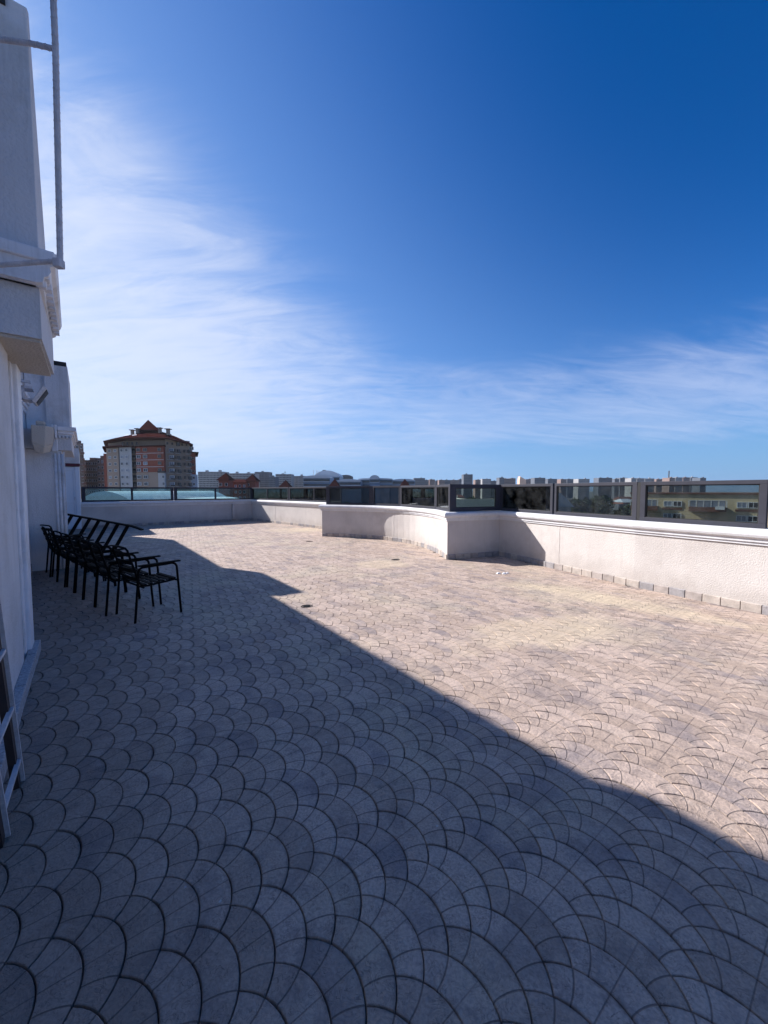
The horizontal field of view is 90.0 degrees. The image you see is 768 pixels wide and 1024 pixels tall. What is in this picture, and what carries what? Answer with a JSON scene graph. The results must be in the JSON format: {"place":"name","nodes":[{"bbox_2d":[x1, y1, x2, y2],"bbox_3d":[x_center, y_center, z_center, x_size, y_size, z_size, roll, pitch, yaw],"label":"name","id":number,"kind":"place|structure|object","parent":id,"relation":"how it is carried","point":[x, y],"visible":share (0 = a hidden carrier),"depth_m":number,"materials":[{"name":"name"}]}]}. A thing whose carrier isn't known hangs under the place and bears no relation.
{"place":"outdoors","nodes":[
{"label":"outdoors","id":0,"kind":"place"},
{"bbox_2d":[74,440,85,495],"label":"city block","id":1,"kind":"structure","parent":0,"point":[79,444],"depth_m":188.66,"materials":[{"name":"beige concrete"}]},
{"bbox_2d":[84,458,97,495],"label":"city block","id":2,"kind":"structure","parent":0,"point":[91,475],"depth_m":204.22,"materials":[{"name":"brown concrete"}]},
{"bbox_2d":[97,456,104,491],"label":"city block","id":3,"kind":"structure","parent":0,"point":[100,468],"depth_m":199.13,"materials":[{"name":"brown concrete"}]},
{"bbox_2d":[81,491,225,501],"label":"vaulted roof hall","id":4,"kind":"structure","parent":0,"point":[121,495],"depth_m":47.94,"materials":[{"name":"metal"}]},
{"bbox_2d":[177,497,234,498],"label":"vaulted roof hall","id":5,"kind":"structure","parent":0,"point":[207,498],"depth_m":43.98,"materials":[{"name":"metal"}]},
{"bbox_2d":[198,470,228,492],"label":"city block","id":6,"kind":"structure","parent":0,"point":[206,478],"depth_m":558.30,"materials":[{"name":"grey concrete"}]},
{"bbox_2d":[198,472,222,490],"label":"windows","id":7,"kind":"structure","parent":6,"relation":"in","point":[198,472],"depth_m":558.04,"materials":[{"name":"grey glass"}]},
{"bbox_2d":[233,479,248,497],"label":"red house","id":8,"kind":"structure","parent":0,"point":[240,483],"depth_m":221.72,"materials":[{"name":"brick"}]},
{"bbox_2d":[229,472,259,486],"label":"city block","id":9,"kind":"structure","parent":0,"point":[237,475],"depth_m":592.76,"materials":[{"name":"grey concrete"}]},
{"bbox_2d":[255,471,271,486],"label":"city block","id":10,"kind":"structure","parent":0,"point":[264,478],"depth_m":627.99,"materials":[{"name":"grey concrete"}]},
{"bbox_2d":[258,473,268,486],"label":"windows","id":11,"kind":"structure","parent":10,"relation":"in","point":[258,473],"depth_m":627.88,"materials":[{"name":"grey glass"}]},
{"bbox_2d":[269,475,278,486],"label":"city block","id":12,"kind":"structure","parent":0,"point":[273,481],"depth_m":558.71,"materials":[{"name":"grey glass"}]},
{"bbox_2d":[275,473,293,486],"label":"city block","id":13,"kind":"structure","parent":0,"point":[288,478],"depth_m":593.11,"materials":[{"name":"grey concrete"}]},
{"bbox_2d":[294,474,303,486],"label":"city block","id":14,"kind":"structure","parent":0,"point":[298,481],"depth_m":628.15,"materials":[{"name":"grey concrete"}]},
{"bbox_2d":[315,470,342,480],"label":"arched hall","id":15,"kind":"structure","parent":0,"point":[336,476],"depth_m":327.21,"materials":[{"name":"white metal"}]},
{"bbox_2d":[342,475,352,478],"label":"block","id":16,"kind":"structure","parent":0,"point":[347,477],"depth_m":518.07,"materials":[{"name":"grey glass"}]},
{"bbox_2d":[337,479,362,502],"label":"arched hall","id":17,"kind":"structure","parent":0,"point":[352,495],"depth_m":299.62,"materials":[{"name":"blue metal"}]},
{"bbox_2d":[0,520,767,1023],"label":"terrace floor","id":18,"kind":"structure","parent":0,"point":[388,782],"depth_m":1.95,"materials":[{"name":"beige stone"}]},
{"bbox_2d":[0,596,24,847],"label":"steel ladder","id":19,"kind":"object","parent":18,"relation":"on","point":[9,733],"visible":1,"depth_m":1.82,"materials":[{"name":"white metal"}]},
{"bbox_2d":[0,0,77,782],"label":"house","id":20,"kind":"structure","parent":18,"relation":"on","point":[37,444],"depth_m":2.95,"materials":[{"name":"white paint"}]},
{"bbox_2d":[0,0,64,269],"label":"metal railing","id":21,"kind":"object","parent":20,"relation":"attached to","point":[57,262],"depth_m":1.23,"materials":[{"name":"grey metal"}]},
{"bbox_2d":[21,379,47,406],"bbox_3d":[-5.878,-1.976,6.352,0.481,0.378,0.396,-3,4,-38],"label":"floodlight","id":22,"kind":"object","parent":20,"relation":"attached to","point":[39,397],"visible":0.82,"depth_m":6.30,"materials":[{"name":"white paint"}]},
{"bbox_2d":[40,524,85,570],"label":"chair","id":23,"kind":"object","parent":18,"relation":"on","point":[58,538],"visible":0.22,"depth_m":7.34,"materials":[{"name":"black paint"}]},
{"bbox_2d":[42,526,87,576],"bbox_3d":[-5.988,0.695,7.186,0.606,0.897,0.597,3,5,44],"label":"chair","id":24,"kind":"object","parent":18,"relation":"on","point":[48,539],"visible":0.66,"depth_m":7.01,"materials":[{"name":"black paint"}]},
{"bbox_2d":[47,528,95,578],"bbox_3d":[-5.570,0.715,6.833,0.606,0.897,0.598,3,4,43],"label":"chair","id":25,"kind":"object","parent":18,"relation":"on","point":[53,541],"visible":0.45,"depth_m":6.78,"materials":[{"name":"black paint"}]},
{"bbox_2d":[65,448,81,528],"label":"stair house","id":26,"kind":"structure","parent":18,"relation":"on","point":[72,473],"depth_m":15.21,"materials":[{"name":"white paint"}]},
{"bbox_2d":[65,467,76,528],"bbox_3d":[-12.548,-0.546,15.133,0.880,2.470,0.100,-3,4,-38],"label":"door","id":27,"kind":"structure","parent":26,"relation":"in","point":[69,474],"depth_m":15.18,"materials":[{"name":"white plastic"}]},
{"bbox_2d":[53,530,106,586],"bbox_3d":[-5.149,0.735,6.480,0.606,0.897,0.597,2,4,37],"label":"chair","id":28,"kind":"object","parent":18,"relation":"on","point":[61,548],"visible":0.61,"depth_m":6.39,"materials":[{"name":"black paint"}]},
{"bbox_2d":[60,533,116,592],"bbox_3d":[-4.731,0.755,6.127,0.606,0.897,0.597,3,4,38],"label":"chair","id":29,"kind":"object","parent":18,"relation":"on","point":[68,551],"visible":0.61,"depth_m":5.98,"materials":[{"name":"black paint"}]},
{"bbox_2d":[69,535,127,599],"bbox_3d":[-4.313,0.775,5.776,0.606,0.897,0.597,3,4,40],"label":"chair","id":30,"kind":"object","parent":18,"relation":"on","point":[77,556],"visible":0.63,"depth_m":5.70,"materials":[{"name":"black paint"}]},
{"bbox_2d":[67,513,143,563],"bbox_3d":[-6.331,0.568,8.356,2.506,1.017,0.390,1,3,18],"label":"slatted frame","id":31,"kind":"object","parent":18,"relation":"on","point":[102,532],"visible":0.44,"depth_m":8.34,"materials":[{"name":"black paint"}]},
{"bbox_2d":[78,538,140,607],"bbox_3d":[-3.894,0.796,5.423,0.606,0.897,0.597,3,4,38],"label":"chair","id":32,"kind":"object","parent":18,"relation":"on","point":[91,567],"visible":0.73,"depth_m":5.26,"materials":[{"name":"black paint"}]},
{"bbox_2d":[89,542,154,615],"bbox_3d":[-3.477,0.816,5.072,0.606,0.897,0.597,3,4,41],"label":"chair","id":33,"kind":"object","parent":18,"relation":"on","point":[111,578],"visible":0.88,"depth_m":4.94,"materials":[{"name":"black paint"}]},
{"bbox_2d":[112,545,181,623],"bbox_3d":[-2.978,0.831,4.804,0.606,0.897,0.597,2,4,37],"label":"chair","id":34,"kind":"object","parent":18,"relation":"on","point":[137,579],"visible":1,"depth_m":4.73,"materials":[{"name":"black paint"}]},
{"bbox_2d":[81,500,251,527],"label":"parapet wall","id":35,"kind":"structure","parent":18,"relation":"on","point":[138,513],"depth_m":17.39,"materials":[{"name":"white paint"}]},
{"bbox_2d":[81,487,173,501],"bbox_3d":[-10.989,-0.771,16.622,3.322,0.614,0.060,-2,4,-37],"label":"glass railing","id":36,"kind":"object","parent":35,"relation":"on","point":[83,497],"visible":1,"depth_m":16.51,"materials":[{"name":"grey metal"}]},
{"bbox_2d":[174,487,251,500],"bbox_3d":[-8.228,-0.892,18.736,3.593,0.614,0.060,-2,4,-37],"label":"glass railing","id":37,"kind":"object","parent":35,"relation":"on","point":[175,493],"visible":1,"depth_m":18.67,"materials":[{"name":"grey metal"}]},
{"bbox_2d":[251,500,332,528],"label":"parapet wall","id":38,"kind":"structure","parent":18,"relation":"on","point":[302,513],"depth_m":17.16,"materials":[{"name":"white paint"}]},
{"bbox_2d":[252,487,288,500],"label":"glass railing","id":39,"kind":"object","parent":38,"relation":"on","point":[271,493],"visible":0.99,"depth_m":18.43,"materials":[{"name":"clear glass"}]},
{"bbox_2d":[289,487,341,502],"bbox_3d":[-2.931,-0.733,15.948,0.060,0.614,3.692,-3,5,-45],"label":"glass railing","id":40,"kind":"object","parent":38,"relation":"on","point":[312,494],"visible":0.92,"depth_m":15.88,"materials":[{"name":"clear glass"}]},
{"bbox_2d":[318,504,448,559],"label":"parapet wall","id":41,"kind":"structure","parent":18,"relation":"on","point":[426,528],"depth_m":11.79,"materials":[{"name":"white paint"}]},
{"bbox_2d":[326,486,372,504],"bbox_3d":[-1.150,-0.541,12.584,1.691,0.614,0.060,1,4,22],"label":"glass railing","id":42,"kind":"object","parent":41,"relation":"on","point":[328,495],"visible":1,"depth_m":12.55,"materials":[{"name":"grey metal"}]},
{"bbox_2d":[372,486,399,505],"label":"glass railing","id":43,"kind":"object","parent":41,"relation":"on","point":[380,504],"visible":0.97,"depth_m":11.95,"materials":[{"name":"grey metal"}]},
{"bbox_2d":[400,485,435,508],"bbox_3d":[0.930,-0.432,10.666,0.060,0.614,1.944,-2,4,-25],"label":"glass railing","id":44,"kind":"object","parent":41,"relation":"on","point":[420,496],"visible":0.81,"depth_m":10.58,"materials":[{"name":"clear glass"}]},
{"bbox_2d":[436,484,448,510],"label":"glass railing","id":45,"kind":"object","parent":41,"relation":"on","point":[442,497],"visible":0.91,"depth_m":9.25,"materials":[{"name":"clear glass"}]},
{"bbox_2d":[445,510,499,559],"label":"parapet wall","id":46,"kind":"structure","parent":18,"relation":"on","point":[472,534],"depth_m":8.78,"materials":[{"name":"white paint"}]},
{"bbox_2d":[448,484,500,511],"bbox_3d":[2.121,-0.331,8.884,1.420,0.614,0.060,-1,4,-22],"label":"glass railing","id":47,"kind":"object","parent":46,"relation":"on","point":[452,498],"visible":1,"depth_m":8.82,"materials":[{"name":"grey metal"}]},
{"bbox_2d":[499,510,767,614],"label":"parapet wall","id":48,"kind":"structure","parent":18,"relation":"on","point":[727,566],"depth_m":5.89,"materials":[{"name":"white paint"}]},
{"bbox_2d":[500,484,554,513],"bbox_3d":[3.094,-0.303,8.407,0.061,0.614,1.560,-1,4,-23],"label":"glass railing","id":49,"kind":"object","parent":48,"relation":"on","point":[534,498],"visible":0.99,"depth_m":8.32,"materials":[{"name":"clear glass"}]},
{"bbox_2d":[554,482,637,519],"bbox_3d":[3.746,-0.218,6.911,0.060,0.614,1.629,-1,4,-24],"label":"glass railing","id":50,"kind":"object","parent":48,"relation":"on","point":[632,516],"visible":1,"depth_m":6.75,"materials":[{"name":"grey metal"}]},
{"bbox_2d":[636,482,640,519],"bbox_3d":[4.089,-0.172,6.146,0.050,0.609,0.050,-2,4,-26],"label":"fence post","id":51,"kind":"object","parent":48,"relation":"on","point":[638,500],"visible":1,"depth_m":6.13,"materials":[{"name":"grey metal"}]},
{"bbox_2d":[639,480,767,528],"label":"glass railing","id":52,"kind":"object","parent":48,"relation":"on","point":[762,517],"visible":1,"depth_m":5.26,"materials":[{"name":"grey metal"}]},
{"bbox_2d":[14,0,767,491],"label":"sky","id":53,"kind":"structure","parent":0,"point":[392,239],"materials":[{"name":"blue"}]},
{"bbox_2d":[413,477,424,484],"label":"city block","id":54,"kind":"structure","parent":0,"point":[420,481],"depth_m":947.25,"materials":[{"name":"grey concrete"}]},
{"bbox_2d":[450,479,458,494],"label":"city block","id":55,"kind":"structure","parent":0,"point":[453,481],"depth_m":1067.07,"materials":[{"name":"grey concrete"}]},
{"bbox_2d":[461,473,472,498],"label":"city block","id":56,"kind":"structure","parent":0,"point":[467,479],"depth_m":948.38,"materials":[{"name":"grey concrete"}]},
{"bbox_2d":[456,496,493,506],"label":"building","id":57,"kind":"structure","parent":0,"point":[460,502],"depth_m":47.72,"materials":[{"name":"grey"}]},
{"bbox_2d":[480,478,490,498],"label":"city block","id":58,"kind":"structure","parent":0,"point":[485,493],"depth_m":1068.64,"materials":[{"name":"grey concrete"}]},
{"bbox_2d":[496,477,503,484],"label":"city block","id":59,"kind":"structure","parent":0,"point":[499,481],"depth_m":947.53,"materials":[{"name":"grey concrete"}]},
{"bbox_2d":[507,478,515,483],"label":"city block","id":60,"kind":"structure","parent":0,"point":[512,480],"depth_m":1066.91,"materials":[{"name":"grey concrete"}]},
{"bbox_2d":[517,477,525,483],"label":"building","id":61,"kind":"structure","parent":0,"point":[520,480],"depth_m":897.53,"materials":[{"name":"stone"}]},
{"bbox_2d":[531,477,544,483],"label":"city block","id":62,"kind":"structure","parent":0,"point":[539,480],"depth_m":947.38,"materials":[{"name":"grey concrete"}]},
{"bbox_2d":[545,478,556,483],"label":"city block","id":63,"kind":"structure","parent":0,"point":[550,481],"depth_m":1007.23,"materials":[{"name":"grey concrete"}]},
{"bbox_2d":[557,479,566,496],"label":"city block","id":64,"kind":"structure","parent":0,"point":[562,490],"depth_m":1068.40,"materials":[{"name":"beige concrete"}]},
{"bbox_2d":[559,493,573,511],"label":"vaulted roof hall","id":65,"kind":"structure","parent":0,"point":[565,505],"depth_m":59.53,"materials":[{"name":"metal"}]},
{"bbox_2d":[593,477,611,498],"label":"city block","id":66,"kind":"structure","parent":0,"point":[603,490],"depth_m":1008.57,"materials":[{"name":"grey concrete"}]},
{"bbox_2d":[599,478,611,492],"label":"windows","id":67,"kind":"structure","parent":66,"relation":"in","point":[599,478],"depth_m":1007.76,"materials":[{"name":"grey glass"}]},
{"bbox_2d":[611,478,618,498],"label":"city block","id":68,"kind":"structure","parent":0,"point":[615,491],"depth_m":1068.80,"materials":[{"name":"grey concrete"}]},
{"bbox_2d":[472,491,758,503],"bbox_3d":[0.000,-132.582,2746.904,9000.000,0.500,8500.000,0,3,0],"label":"ground","id":69,"kind":"structure","parent":0,"point":[590,494],"depth_m":3828.05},
{"bbox_2d":[103,454,107,490],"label":"city block","id":70,"kind":"structure","parent":69,"relation":"on","point":[105,470],"depth_m":175.23,"materials":[{"name":"red brick"}]},
{"bbox_2d":[102,420,198,490],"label":"apartment tower","id":71,"kind":"structure","parent":69,"relation":"on","point":[148,454],"depth_m":166.75,"materials":[{"name":"red brick"}]},
{"bbox_2d":[217,473,234,496],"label":"house","id":72,"kind":"structure","parent":69,"relation":"on","point":[225,480],"depth_m":209.73,"materials":[{"name":"brick"}]},
{"bbox_2d":[245,474,260,497],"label":"red turret","id":73,"kind":"object","parent":69,"relation":"on","point":[253,480],"visible":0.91,"depth_m":224.68,"materials":[{"name":"brick"}]},
{"bbox_2d":[279,480,291,486],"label":"red turret","id":74,"kind":"object","parent":69,"relation":"on","point":[285,483],"visible":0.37,"depth_m":229.99,"materials":[{"name":"brick"}]},
{"bbox_2d":[303,475,333,486],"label":"arched hall","id":75,"kind":"structure","parent":69,"relation":"on","point":[316,481],"depth_m":299.00,"materials":[{"name":"grey metal"}]},
{"bbox_2d":[329,479,339,485],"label":"red turret","id":76,"kind":"object","parent":69,"relation":"on","point":[334,482],"visible":0.13,"depth_m":240.11,"materials":[{"name":"brick"}]},
{"bbox_2d":[370,475,379,502],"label":"arched hall","id":77,"kind":"structure","parent":69,"relation":"on","point":[374,480],"depth_m":311.24,"materials":[{"name":"grey metal"}]},
{"bbox_2d":[358,478,392,503],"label":"arched hall","id":78,"kind":"structure","parent":69,"relation":"on","point":[386,495],"depth_m":319.55,"materials":[{"name":"blue metal"}]},
{"bbox_2d":[393,479,414,503],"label":"arched hall","id":79,"kind":"structure","parent":69,"relation":"on","point":[397,482],"depth_m":329.24,"materials":[{"name":"blue metal"}]},
{"bbox_2d":[400,479,409,485],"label":"red turret","id":80,"kind":"object","parent":69,"relation":"on","point":[404,483],"visible":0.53,"depth_m":249.85,"materials":[{"name":"brick"}]},
{"bbox_2d":[473,479,480,498],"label":"city block","id":81,"kind":"structure","parent":69,"relation":"on","point":[476,493],"depth_m":1008.87,"materials":[{"name":"grey concrete"}]},
{"bbox_2d":[491,480,495,497],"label":"city block","id":82,"kind":"structure","parent":69,"relation":"on","point":[493,482],"depth_m":1128.40,"materials":[{"name":"grey concrete"}]},
{"bbox_2d":[566,479,572,497],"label":"city block","id":83,"kind":"structure","parent":69,"relation":"on","point":[569,492],"depth_m":1128.40,"materials":[{"name":"grey concrete"}]},
{"bbox_2d":[569,497,591,512],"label":"tree","id":84,"kind":"object","parent":69,"relation":"on","point":[573,501],"visible":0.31,"depth_m":156.96,"materials":[{"name":"green plant"}]},
{"bbox_2d":[573,478,589,499],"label":"city block","id":85,"kind":"structure","parent":69,"relation":"on","point":[581,493],"depth_m":948.94,"materials":[{"name":"white concrete"}]},
{"bbox_2d":[574,497,597,512],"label":"tree","id":86,"kind":"object","parent":69,"relation":"on","point":[586,500],"visible":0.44,"depth_m":183.48,"materials":[{"name":"green plant"}]},
{"bbox_2d":[590,495,604,509],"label":"tree","id":87,"kind":"object","parent":69,"relation":"on","point":[592,499],"visible":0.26,"depth_m":233.51,"materials":[{"name":"green plant"}]},
{"bbox_2d":[592,494,614,513],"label":"tree","id":88,"kind":"object","parent":69,"relation":"on","point":[606,509],"visible":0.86,"depth_m":212.85,"materials":[{"name":"green plant"}]},
{"bbox_2d":[609,504,630,514],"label":"house","id":89,"kind":"structure","parent":69,"relation":"on","point":[617,506],"depth_m":248.37,"materials":[{"name":"grey concrete"}]},
{"bbox_2d":[612,506,630,514],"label":"tree","id":90,"kind":"object","parent":69,"relation":"on","point":[623,511],"visible":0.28,"depth_m":156.89,"materials":[{"name":"green plant"}]},
{"bbox_2d":[623,502,630,513],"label":"tree","id":91,"kind":"object","parent":69,"relation":"on","point":[627,507],"visible":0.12,"depth_m":175.98,"materials":[{"name":"green plant"}]},
{"bbox_2d":[630,492,767,527],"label":"yellow flats","id":92,"kind":"structure","parent":69,"relation":"on","point":[740,507],"depth_m":89.09,"materials":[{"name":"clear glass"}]},
{"bbox_2d":[663,513,671,517],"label":"window","id":93,"kind":"structure","parent":92,"relation":"in","point":[668,515],"depth_m":94.07,"materials":[{"name":"grey glass"}]},
{"bbox_2d":[663,501,672,505],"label":"window","id":94,"kind":"structure","parent":92,"relation":"in","point":[666,503],"depth_m":93.89,"materials":[{"name":"white glass"}]},
{"bbox_2d":[672,513,680,517],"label":"window","id":95,"kind":"structure","parent":92,"relation":"in","point":[674,515],"depth_m":92.93,"materials":[{"name":"grey glass"}]},
{"bbox_2d":[673,501,681,506],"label":"window","id":96,"kind":"structure","parent":92,"relation":"in","point":[675,503],"depth_m":92.68,"materials":[{"name":"white glass"}]},
{"bbox_2d":[704,501,710,506],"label":"balcony window","id":97,"kind":"structure","parent":92,"relation":"in","point":[706,503],"depth_m":88.15,"materials":[{"name":"grey glass"}]},
{"bbox_2d":[736,515,746,521],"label":"window","id":98,"kind":"structure","parent":92,"relation":"in","point":[740,518],"depth_m":85.22,"materials":[{"name":"grey glass"}]},
{"bbox_2d":[736,502,747,507],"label":"window","id":99,"kind":"structure","parent":92,"relation":"in","point":[739,504],"depth_m":85.08,"materials":[{"name":"white glass"}]},
{"bbox_2d":[747,516,756,521],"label":"window","id":100,"kind":"structure","parent":92,"relation":"in","point":[749,518],"depth_m":84.09,"materials":[{"name":"grey glass"}]},
{"bbox_2d":[748,502,757,507],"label":"window","id":101,"kind":"structure","parent":92,"relation":"in","point":[750,504],"depth_m":83.89,"materials":[{"name":"white glass"}]},
{"bbox_2d":[611,499,629,503],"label":"house","id":102,"kind":"structure","parent":0,"point":[622,501],"depth_m":257.26,"materials":[{"name":"white concrete"}]},
{"bbox_2d":[617,477,624,496],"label":"city block","id":103,"kind":"structure","parent":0,"point":[621,490],"depth_m":1128.40,"materials":[{"name":"grey concrete"}]},
{"bbox_2d":[613,497,631,500],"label":"house","id":104,"kind":"structure","parent":0,"point":[617,498],"depth_m":359.02,"materials":[{"name":"white concrete"}]},
{"bbox_2d":[624,477,636,497],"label":"city block","id":105,"kind":"structure","parent":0,"point":[628,489],"depth_m":955.95,"materials":[{"name":"white concrete"}]},
{"bbox_2d":[645,478,653,491],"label":"city block","id":106,"kind":"structure","parent":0,"point":[650,488],"depth_m":1067.23,"materials":[{"name":"grey concrete"}]},
{"bbox_2d":[654,478,661,491],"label":"city block","id":107,"kind":"structure","parent":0,"point":[657,488],"depth_m":1127.97,"materials":[{"name":"grey concrete"}]},
{"bbox_2d":[662,477,674,491],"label":"city block","id":108,"kind":"structure","parent":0,"point":[668,488],"depth_m":950.35,"materials":[{"name":"beige concrete"}]},
{"bbox_2d":[673,477,682,491],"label":"city block","id":109,"kind":"structure","parent":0,"point":[678,488],"depth_m":1007.83,"materials":[{"name":"grey concrete"}]},
{"bbox_2d":[682,477,689,491],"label":"city block","id":110,"kind":"structure","parent":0,"point":[685,488],"depth_m":1067.85,"materials":[{"name":"grey concrete"}]},
{"bbox_2d":[692,477,705,491],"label":"city block","id":111,"kind":"structure","parent":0,"point":[698,488],"depth_m":950.04,"materials":[{"name":"grey concrete"}]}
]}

